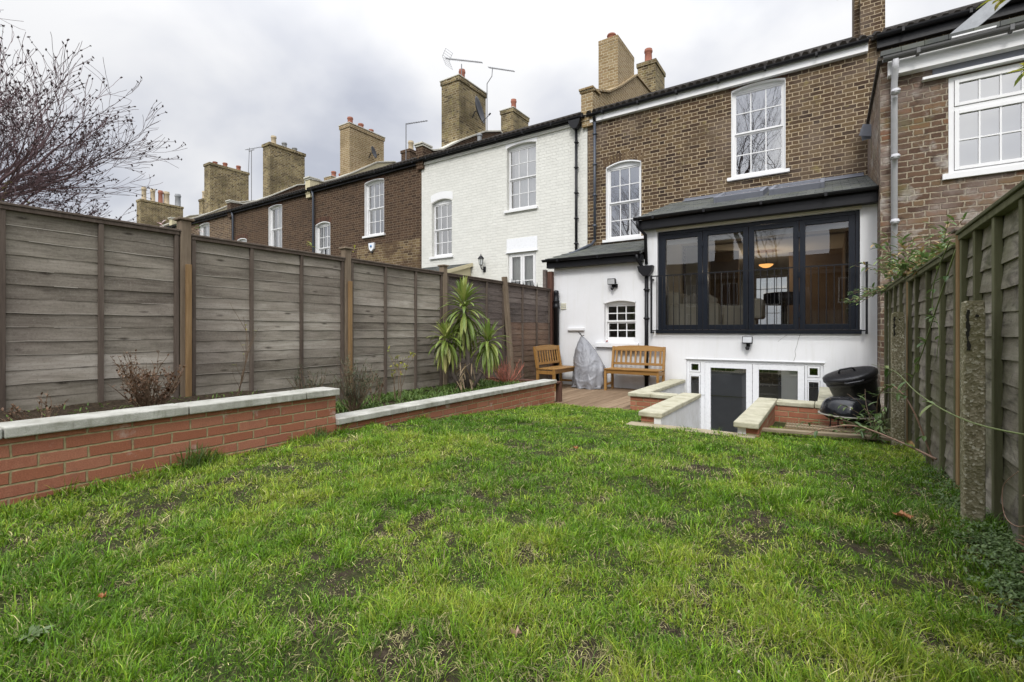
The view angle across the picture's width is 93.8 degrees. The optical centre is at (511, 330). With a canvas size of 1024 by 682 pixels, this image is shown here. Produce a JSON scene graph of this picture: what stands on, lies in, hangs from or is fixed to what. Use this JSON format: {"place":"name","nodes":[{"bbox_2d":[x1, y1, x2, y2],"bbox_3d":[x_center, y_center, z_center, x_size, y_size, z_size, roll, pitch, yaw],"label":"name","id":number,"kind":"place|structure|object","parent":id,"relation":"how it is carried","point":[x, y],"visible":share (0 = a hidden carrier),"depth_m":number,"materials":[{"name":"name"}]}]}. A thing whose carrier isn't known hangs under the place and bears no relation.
{"place":"outdoors","nodes":[
{"label":"outdoors","id":0,"kind":"place"},
{"bbox_2d":[0,391,262,421],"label":"bed soil","id":1,"kind":"structure","parent":0,"point":[91,407],"depth_m":4.04,"materials":[{"name":"brown soil"}]},
{"bbox_2d":[0,391,67,421],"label":"dead shrub","id":2,"kind":"object","parent":1,"relation":"on","point":[48,412],"visible":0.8,"depth_m":3.22,"materials":[{"name":"brown plant"}]},
{"bbox_2d":[108,349,185,406],"bbox_3d":[-2.928,0.403,3.839,0.482,0.505,0.628,0,0,-8],"label":"dead shrub","id":3,"kind":"object","parent":1,"relation":"on","point":[144,396],"visible":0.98,"depth_m":3.78,"materials":[{"name":"brown plant"}]},
{"bbox_2d":[229,301,256,395],"bbox_3d":[-2.616,0.187,4.718,0.234,0.929,0.455,0,0,-23],"label":"bare sapling","id":4,"kind":"object","parent":1,"relation":"on","point":[246,357],"visible":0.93,"depth_m":4.64,"materials":[{"name":"brown plant"}]},
{"bbox_2d":[0,0,983,323],"label":"sky","id":5,"kind":"structure","parent":0,"point":[229,76],"materials":[{"name":"white"}]},
{"bbox_2d":[0,382,1023,681],"bbox_3d":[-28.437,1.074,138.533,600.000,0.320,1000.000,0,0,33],"label":"ground","id":6,"kind":"structure","parent":0,"point":[360,572],"depth_m":1.93,"materials":[{"name":"green plant"}]},
{"bbox_2d":[1,175,29,204],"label":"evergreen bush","id":7,"kind":"object","parent":6,"relation":"on","point":[6,188],"visible":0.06,"depth_m":6.09,"materials":[{"name":"green plant"}]},
{"bbox_2d":[16,625,55,643],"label":"weed","id":8,"kind":"object","parent":6,"relation":"on","point":[37,633],"visible":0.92,"depth_m":1.48,"materials":[{"name":"green plant"}]},
{"bbox_2d":[0,18,185,221],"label":"bare tree","id":9,"kind":"object","parent":6,"relation":"on","point":[33,179],"visible":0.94,"depth_m":6.89,"materials":[{"name":"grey plant"}]},
{"bbox_2d":[136,187,183,225],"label":"terraced house","id":10,"kind":"structure","parent":6,"relation":"on","point":[152,212],"depth_m":34.96,"materials":[{"name":"brick"}]},
{"bbox_2d":[0,387,339,506],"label":"retaining wall","id":11,"kind":"structure","parent":6,"relation":"on","point":[37,455],"depth_m":3.18,"materials":[{"name":"brick"}]},
{"bbox_2d":[162,191,203,226],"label":"terraced house","id":12,"kind":"structure","parent":6,"relation":"on","point":[201,206],"depth_m":34.01,"materials":[{"name":"brick"}]},
{"bbox_2d":[169,442,229,469],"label":"grass tuft","id":13,"kind":"object","parent":6,"relation":"on","point":[196,460],"visible":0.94,"depth_m":3.37,"materials":[{"name":"green plant"}]},
{"bbox_2d":[168,161,253,239],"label":"terraced house","id":14,"kind":"structure","parent":6,"relation":"on","point":[223,183],"depth_m":28.73,"materials":[{"name":"brick"}]},
{"bbox_2d":[200,223,208,235],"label":"window","id":15,"kind":"structure","parent":14,"relation":"in","point":[202,228],"depth_m":25.26,"materials":[{"name":"white paint"}]},
{"bbox_2d":[248,149,253,200],"bbox_3d":[-13.508,-7.915,24.838,0.500,2.930,0.200,0,0,33],"label":"tv aerial","id":16,"kind":"object","parent":14,"relation":"attached to","point":[251,174],"visible":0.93,"depth_m":24.82,"materials":[{"name":"metal"}]},
{"bbox_2d":[0,201,553,411],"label":"timber fence","id":17,"kind":"object","parent":6,"relation":"on","point":[83,298],"visible":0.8,"depth_m":4.91,"materials":[{"name":"brown wood"}]},
{"bbox_2d":[225,135,339,251],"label":"terraced house","id":18,"kind":"structure","parent":6,"relation":"on","point":[277,214],"depth_m":22.49,"materials":[{"name":"brick"}]},
{"bbox_2d":[269,204,281,247],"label":"window","id":19,"kind":"structure","parent":18,"relation":"in","point":[279,206],"depth_m":21.63,"materials":[{"name":"white paint"}]},
{"bbox_2d":[306,424,340,437],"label":"grass tuft","id":20,"kind":"object","parent":6,"relation":"on","point":[321,432],"visible":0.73,"depth_m":4.24,"materials":[{"name":"green plant"}]},
{"bbox_2d":[303,116,421,267],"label":"terraced house","id":21,"kind":"structure","parent":6,"relation":"on","point":[362,201],"depth_m":18.29,"materials":[{"name":"brick"}]},
{"bbox_2d":[315,221,329,254],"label":"window","id":22,"kind":"structure","parent":21,"relation":"in","point":[320,229],"depth_m":19.76,"materials":[{"name":"white paint"}]},
{"bbox_2d":[368,243,374,252],"bbox_3d":[-5.190,-3.065,17.733,0.307,0.370,0.125,0,0,33],"label":"alarm box","id":23,"kind":"object","parent":21,"relation":"attached to","point":[371,247],"visible":1,"depth_m":17.69,"materials":[{"name":"white plastic"}]},
{"bbox_2d":[362,178,384,238],"bbox_3d":[-5.037,-4.542,17.829,1.200,2.134,0.363,0,0,33],"label":"window","id":24,"kind":"structure","parent":21,"relation":"in","point":[370,214],"depth_m":18.08,"materials":[{"name":"white paint"}]},
{"bbox_2d":[369,146,378,157],"bbox_3d":[-6.397,-8.281,22.218,0.403,0.534,0.404,0,0,-37],"label":"satellite dish","id":25,"kind":"object","parent":21,"relation":"attached to","point":[375,155],"visible":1,"depth_m":22.26,"materials":[{"name":"paint"}]},
{"bbox_2d":[336,382,515,413],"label":"bed soil","id":26,"kind":"structure","parent":6,"relation":"on","point":[394,402],"depth_m":6.36,"materials":[{"name":"brown soil"}]},
{"bbox_2d":[6,378,526,420],"bbox_3d":[-2.211,0.752,5.073,1.281,0.347,8.102,0,0,33],"label":"ground cover","id":27,"kind":"object","parent":26,"relation":"on","point":[417,394],"visible":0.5,"depth_m":6.55,"materials":[{"name":"green plant"}]},
{"bbox_2d":[286,363,336,389],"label":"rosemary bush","id":28,"kind":"object","parent":26,"relation":"on","point":[307,381],"visible":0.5,"depth_m":5.44,"materials":[{"name":"green plant"}]},
{"bbox_2d":[329,353,381,411],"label":"rosemary bush","id":29,"kind":"object","parent":26,"relation":"on","point":[357,398],"visible":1,"depth_m":5.25,"materials":[{"name":"green plant"}]},
{"bbox_2d":[367,373,384,401],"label":"rose bush","id":30,"kind":"object","parent":26,"relation":"on","point":[381,390],"visible":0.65,"depth_m":6.07,"materials":[{"name":"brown plant"}]},
{"bbox_2d":[387,346,414,398],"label":"rose bush","id":31,"kind":"object","parent":26,"relation":"on","point":[401,362],"visible":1,"depth_m":6.36,"materials":[{"name":"green plant"}]},
{"bbox_2d":[427,275,510,392],"bbox_3d":[-0.650,0.142,7.392,1.340,2.021,0.901,0,0,-9],"label":"yucca","id":32,"kind":"object","parent":26,"relation":"on","point":[447,349],"visible":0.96,"depth_m":7.30,"materials":[{"name":"green plant"}]},
{"bbox_2d":[486,357,523,383],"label":"red stemmed shrub","id":33,"kind":"object","parent":26,"relation":"on","point":[499,372],"visible":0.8,"depth_m":8.21,"materials":[{"name":"red plant"}]},
{"bbox_2d":[336,379,556,432],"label":"retaining wall","id":34,"kind":"structure","parent":6,"relation":"on","point":[532,393],"depth_m":5.94,"materials":[{"name":"brick"}]},
{"bbox_2d":[414,68,587,286],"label":"terraced house","id":35,"kind":"structure","parent":6,"relation":"on","point":[509,200],"depth_m":14.69,"materials":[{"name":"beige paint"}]},
{"bbox_2d":[429,199,452,259],"bbox_3d":[-2.274,-3.392,16.007,1.020,1.974,0.363,0,0,33],"label":"window","id":36,"kind":"structure","parent":35,"relation":"in","point":[438,231],"depth_m":16.23,"materials":[{"name":"white paint"}]},
{"bbox_2d":[442,49,482,74],"bbox_3d":[-1.854,-10.257,18.351,1.809,1.413,0.440,0,0,33],"label":"tv aerial","id":37,"kind":"object","parent":35,"relation":"attached to","point":[458,60],"visible":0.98,"depth_m":18.48,"materials":[{"name":"metal"}]},
{"bbox_2d":[472,96,490,123],"bbox_3d":[-1.211,-8.425,18.273,0.679,0.981,0.778,0,0,-26],"label":"satellite dish","id":38,"kind":"object","parent":35,"relation":"attached to","point":[479,110],"visible":1,"depth_m":18.43,"materials":[{"name":"paint"}]},
{"bbox_2d":[478,254,485,271],"bbox_3d":[-0.932,-2.105,14.808,0.200,0.550,0.299,0,0,33],"label":"wall lantern","id":39,"kind":"object","parent":35,"relation":"attached to","point":[480,258],"depth_m":14.73,"materials":[{"name":"black paint"}]},
{"bbox_2d":[487,67,514,83],"bbox_3d":[-0.456,-9.306,18.867,1.342,2.511,0.220,0,0,33],"label":"tv aerial","id":40,"kind":"object","parent":35,"relation":"attached to","point":[497,68],"visible":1,"depth_m":18.98,"materials":[{"name":"metal"}]},
{"bbox_2d":[504,143,537,213],"bbox_3d":[0.327,-4.552,14.284,1.160,2.013,0.349,0,0,33],"label":"window","id":41,"kind":"structure","parent":35,"relation":"in","point":[525,154],"depth_m":14.41,"materials":[{"name":"white paint"}]},
{"bbox_2d":[509,251,535,285],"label":"window","id":42,"kind":"structure","parent":35,"relation":"in","point":[522,266],"depth_m":14.25,"materials":[{"name":"white paint"}]},
{"bbox_2d":[511,626,521,636],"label":"fallen leaf","id":43,"kind":"object","parent":6,"relation":"on","point":[517,631],"visible":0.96,"depth_m":1.47,"materials":[{"name":"beige plant"}]},
{"bbox_2d":[485,377,561,401],"bbox_3d":[0.179,1.079,8.482,1.500,0.442,0.180,0,0,33],"label":"wooden edging","id":44,"kind":"object","parent":6,"relation":"on","point":[558,391],"visible":0.66,"depth_m":8.12,"materials":[{"name":"brown wood"}]},
{"bbox_2d":[543,270,547,287],"bbox_3d":[0.757,-0.220,10.940,0.080,2.340,0.100,0,0,33],"label":"timber stub","id":45,"kind":"object","parent":6,"relation":"on","point":[545,278],"visible":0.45,"depth_m":10.91,"materials":[{"name":"wood"}]},
{"bbox_2d":[555,384,636,409],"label":"timber deck","id":46,"kind":"structure","parent":6,"relation":"on","point":[614,397],"depth_m":8.63,"materials":[{"name":"brown wood"}]},
{"bbox_2d":[533,345,574,390],"bbox_3d":[0.931,0.748,10.047,0.526,0.905,1.050,0,0,33],"label":"garden bench","id":47,"kind":"object","parent":46,"relation":"on","point":[560,368],"visible":0.82,"depth_m":9.96,"materials":[{"name":"brown wood"}]},
{"bbox_2d":[571,332,605,389],"bbox_3d":[1.613,0.618,10.089,0.763,1.205,0.570,0,0,33],"label":"furniture cover","id":48,"kind":"object","parent":46,"relation":"on","point":[588,371],"visible":0.95,"depth_m":9.93,"materials":[{"name":"silver fabric"}]},
{"bbox_2d":[604,345,665,389],"bbox_3d":[2.452,0.748,9.587,1.100,0.905,0.526,0,0,33],"label":"garden bench","id":49,"kind":"object","parent":46,"relation":"on","point":[613,370],"visible":0.94,"depth_m":9.66,"materials":[{"name":"brown wood"}]},
{"bbox_2d":[628,379,700,428],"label":"well wall","id":50,"kind":"structure","parent":6,"relation":"on","point":[669,402],"depth_m":6.94,"materials":[{"name":"brick"}]},
{"bbox_2d":[626,421,756,438],"bbox_3d":[1.942,1.268,5.307,1.360,0.365,0.200,0,0,33],"label":"well threshold","id":51,"kind":"object","parent":6,"relation":"on","point":[674,427],"visible":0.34,"depth_m":5.27,"materials":[{"name":"stone"}]},
{"bbox_2d":[541,0,884,432],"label":"terraced house","id":52,"kind":"structure","parent":6,"relation":"on","point":[752,166],"depth_m":10.35,"materials":[{"name":"brown brick"}]},
{"bbox_2d":[607,278,617,289],"bbox_3d":[2.125,-0.982,10.121,0.175,0.244,0.161,0,0,33],"label":"floodlight","id":53,"kind":"object","parent":52,"relation":"attached to","point":[611,281],"visible":1,"depth_m":10.08,"materials":[{"name":"black paint"}]},
{"bbox_2d":[604,299,635,341],"bbox_3d":[2.324,-0.220,10.200,0.708,0.898,0.202,0,0,33],"label":"window","id":54,"kind":"structure","parent":52,"relation":"in","point":[618,302],"depth_m":10.27,"materials":[{"name":"white paint"}]},
{"bbox_2d":[602,160,643,242],"bbox_3d":[2.925,-3.382,12.511,1.110,2.094,0.251,0,0,33],"label":"window","id":55,"kind":"structure","parent":52,"relation":"in","point":[625,164],"depth_m":12.63,"materials":[{"name":"white paint"}]},
{"bbox_2d":[668,292,726,329],"bbox_3d":[4.049,-0.417,10.446,1.100,0.833,1.340,0,0,33],"label":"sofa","id":56,"kind":"object","parent":52,"relation":"on","point":[714,312],"visible":0.54,"depth_m":10.00,"materials":[{"name":"fabric"}]},
{"bbox_2d":[705,362,752,432],"bbox_3d":[4.070,1.643,9.010,0.815,2.065,0.095,0,0,33],"label":"patio door","id":57,"kind":"structure","parent":52,"relation":"in","point":[721,411],"depth_m":9.05,"materials":[{"name":"white plastic"}]},
{"bbox_2d":[723,298,765,324],"bbox_3d":[4.953,-0.350,10.210,0.730,0.640,0.800,0,0,33],"label":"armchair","id":58,"kind":"object","parent":52,"relation":"on","point":[734,315],"visible":0.55,"depth_m":9.94,"materials":[{"name":"fabric"}]},
{"bbox_2d":[742,336,752,349],"bbox_3d":[4.279,0.225,8.697,0.170,0.250,0.168,0,0,33],"label":"floodlight","id":59,"kind":"object","parent":52,"relation":"attached to","point":[747,340],"visible":1,"depth_m":8.65,"materials":[{"name":"black paint"}]},
{"bbox_2d":[727,78,789,181],"bbox_3d":[5.538,-4.512,10.788,1.250,2.134,0.251,0,0,33],"label":"window","id":60,"kind":"structure","parent":52,"relation":"in","point":[766,84],"depth_m":10.79,"materials":[{"name":"white paint"}]},
{"bbox_2d":[650,262,867,333],"bbox_3d":[4.279,-0.530,8.701,3.507,1.160,0.162,0,0,33],"label":"balcony railing","id":61,"kind":"object","parent":52,"relation":"on","point":[866,300],"visible":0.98,"depth_m":8.52,"materials":[{"name":"black metal"}]},
{"bbox_2d":[656,210,861,333],"bbox_3d":[4.362,-0.974,8.832,3.360,2.049,0.230,0,0,33],"label":"folding window","id":62,"kind":"structure","parent":52,"relation":"in","point":[798,224],"depth_m":8.71,"materials":[{"name":"metal"}]},
{"bbox_2d":[759,264,772,267],"bbox_3d":[6.541,-1.835,12.336,0.340,0.430,0.340,0,0,33],"label":"ceiling lamp","id":63,"kind":"object","parent":52,"relation":"hanging from","point":[765,265],"visible":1,"depth_m":12.25,"materials":[{"name":"orange glass"}]},
{"bbox_2d":[754,274,787,323],"bbox_3d":[9.512,-1.100,17.560,1.126,1.898,0.100,0,0,33],"label":"window","id":64,"kind":"structure","parent":52,"relation":"in","point":[779,275],"depth_m":17.61,"materials":[{"name":"white paint"}]},
{"bbox_2d":[753,364,804,402],"bbox_3d":[4.762,1.643,8.573,0.808,2.065,0.127,0,0,33],"label":"patio door","id":65,"kind":"structure","parent":52,"relation":"in","point":[792,377],"depth_m":8.51,"materials":[{"name":"white plastic"}]},
{"bbox_2d":[763,292,805,323],"bbox_3d":[5.938,-0.390,10.459,0.800,0.880,0.800,0,0,33],"label":"pedestal table","id":66,"kind":"object","parent":52,"relation":"on","point":[778,302],"visible":0.57,"depth_m":10.27,"materials":[{"name":"black paint"}]},
{"bbox_2d":[733,387,851,437],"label":"well wall","id":67,"kind":"structure","parent":6,"relation":"on","point":[757,415],"depth_m":6.26,"materials":[{"name":"brick"}]},
{"bbox_2d":[762,427,890,440],"bbox_3d":[3.275,1.085,5.058,1.167,0.040,0.100,0,0,21],"label":"timber plank","id":68,"kind":"object","parent":6,"relation":"on","point":[820,433],"visible":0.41,"depth_m":5.02,"materials":[{"name":"beige wood"}]},
{"bbox_2d":[782,420,890,435],"bbox_3d":[3.714,1.151,5.487,1.040,0.068,0.557,0,0,33],"label":"plank","id":69,"kind":"object","parent":6,"relation":"on","point":[789,425],"visible":0.45,"depth_m":5.57,"materials":[{"name":"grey wood"}]},
{"bbox_2d":[797,391,890,443],"bbox_3d":[3.694,0.981,5.265,1.554,0.659,0.866,0,0,-43],"label":"corner shrub","id":70,"kind":"object","parent":6,"relation":"on","point":[878,428],"visible":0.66,"depth_m":5.08,"materials":[{"name":"green plant"}]},
{"bbox_2d":[818,396,879,428],"bbox_3d":[3.993,1.003,5.692,0.610,0.437,0.610,0,0,33],"label":"kettle barbecue","id":71,"kind":"object","parent":6,"relation":"on","point":[831,405],"visible":0.84,"depth_m":5.52,"materials":[{"name":"black metal"}]},
{"bbox_2d":[822,366,880,413],"bbox_3d":[4.544,0.831,6.412,0.659,0.717,0.678,0,0,33],"label":"plastic tub","id":72,"kind":"object","parent":6,"relation":"on","point":[854,381],"visible":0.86,"depth_m":6.23,"materials":[{"name":"black plastic"}]},
{"bbox_2d":[806,422,936,459],"bbox_3d":[2.724,0.809,3.656,0.144,0.178,0.973,0,0,-18],"label":"trailing vine","id":73,"kind":"object","parent":6,"relation":"on","point":[864,427],"visible":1,"depth_m":3.65,"materials":[{"name":"brown plant"}]},
{"bbox_2d":[891,311,904,446],"bbox_3d":[3.809,0.529,4.732,0.102,1.441,0.106,0,0,33],"label":"concrete post","id":74,"kind":"object","parent":6,"relation":"on","point":[898,367],"visible":0.9,"depth_m":4.70,"materials":[{"name":"grey concrete"}]},
{"bbox_2d":[870,384,933,461],"bbox_3d":[3.061,0.684,3.864,0.180,0.534,0.820,0,0,12],"label":"trailing vine","id":75,"kind":"object","parent":6,"relation":"on","point":[887,386],"visible":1,"depth_m":3.56,"materials":[{"name":"green plant"}]},
{"bbox_2d":[894,510,913,518],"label":"fallen leaf","id":76,"kind":"object","parent":6,"relation":"on","point":[900,513],"visible":1,"depth_m":2.33,"materials":[{"name":"orange plant"}]},
{"bbox_2d":[859,0,1023,410],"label":"terraced house","id":77,"kind":"structure","parent":6,"relation":"on","point":[942,130],"depth_m":6.97,"materials":[{"name":"brown brick"}]},
{"bbox_2d":[951,25,996,38],"bbox_3d":[6.364,-4.115,6.608,0.450,0.020,0.040,0,0,33],"label":"white batten","id":78,"kind":"object","parent":77,"relation":"on","point":[974,32],"visible":0.86,"depth_m":6.59,"materials":[{"name":"paint"}]},
{"bbox_2d":[942,62,1023,180],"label":"window","id":79,"kind":"structure","parent":77,"relation":"in","point":[986,109],"depth_m":6.79,"materials":[{"name":"white paint"}]},
{"bbox_2d":[883,180,1023,552],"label":"timber fence","id":80,"kind":"object","parent":6,"relation":"on","point":[987,266],"visible":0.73,"depth_m":2.56,"materials":[{"name":"brown wood"}]},
{"bbox_2d":[844,286,887,304],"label":"trailing branch","id":81,"kind":"object","parent":80,"relation":"hanging from","point":[869,293],"visible":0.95,"depth_m":6.46,"materials":[{"name":"green plant"}]},
{"bbox_2d":[850,210,967,295],"bbox_3d":[4.508,-0.895,5.358,1.257,0.871,4.136,0,0,42],"label":"climbing shrub","id":82,"kind":"object","parent":80,"relation":"attached to","point":[900,268],"visible":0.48,"depth_m":4.44,"materials":[{"name":"green plant"}]},
{"bbox_2d":[868,249,955,400],"bbox_3d":[3.384,0.125,4.202,0.123,1.255,2.864,0,0,29],"label":"trailing vine","id":83,"kind":"object","parent":80,"relation":"attached to","point":[945,278],"visible":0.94,"depth_m":3.40,"materials":[{"name":"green plant"}]},
{"bbox_2d":[925,240,950,358],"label":"trailing vine","id":84,"kind":"object","parent":80,"relation":"hanging from","point":[933,291],"visible":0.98,"depth_m":3.15,"materials":[{"name":"green plant"}]},
{"bbox_2d":[872,364,1023,434],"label":"trailing vine","id":85,"kind":"object","parent":80,"relation":"attached to","point":[886,371],"visible":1,"depth_m":2.39,"materials":[{"name":"green plant"}]},
{"bbox_2d":[1002,471,1023,526],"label":"withered vine","id":86,"kind":"object","parent":80,"relation":"hanging from","point":[1002,502],"visible":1,"depth_m":1.88,"materials":[{"name":"brown plant"}]},
{"bbox_2d":[1013,495,1023,579],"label":"withered vine","id":87,"kind":"object","parent":80,"relation":"hanging from","point":[1021,550],"visible":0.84,"depth_m":1.70,"materials":[{"name":"brown plant"}]},
{"bbox_2d":[903,452,1023,659],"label":"fence weeds","id":88,"kind":"object","parent":6,"relation":"on","point":[1004,541],"visible":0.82,"depth_m":1.91,"materials":[{"name":"green plant"}]},
{"bbox_2d":[960,300,985,524],"bbox_3d":[2.191,0.554,2.278,0.078,1.393,0.082,0,0,33],"label":"concrete post","id":89,"kind":"object","parent":6,"relation":"on","point":[972,409],"visible":0.81,"depth_m":2.25,"materials":[{"name":"grey concrete"}]},
{"bbox_2d":[951,0,1010,33],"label":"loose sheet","id":90,"kind":"object","parent":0,"point":[982,15],"visible":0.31,"depth_m":6.80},
{"bbox_2d":[978,0,1005,10],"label":"overhanging branch","id":91,"kind":"object","parent":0,"point":[999,2],"visible":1,"depth_m":3.65,"materials":[{"name":"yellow plant"}]},
{"bbox_2d":[1006,62,1023,85],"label":"overhanging branch","id":92,"kind":"object","parent":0,"point":[1018,79],"visible":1,"depth_m":3.26,"materials":[{"name":"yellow plant"}]}
]}

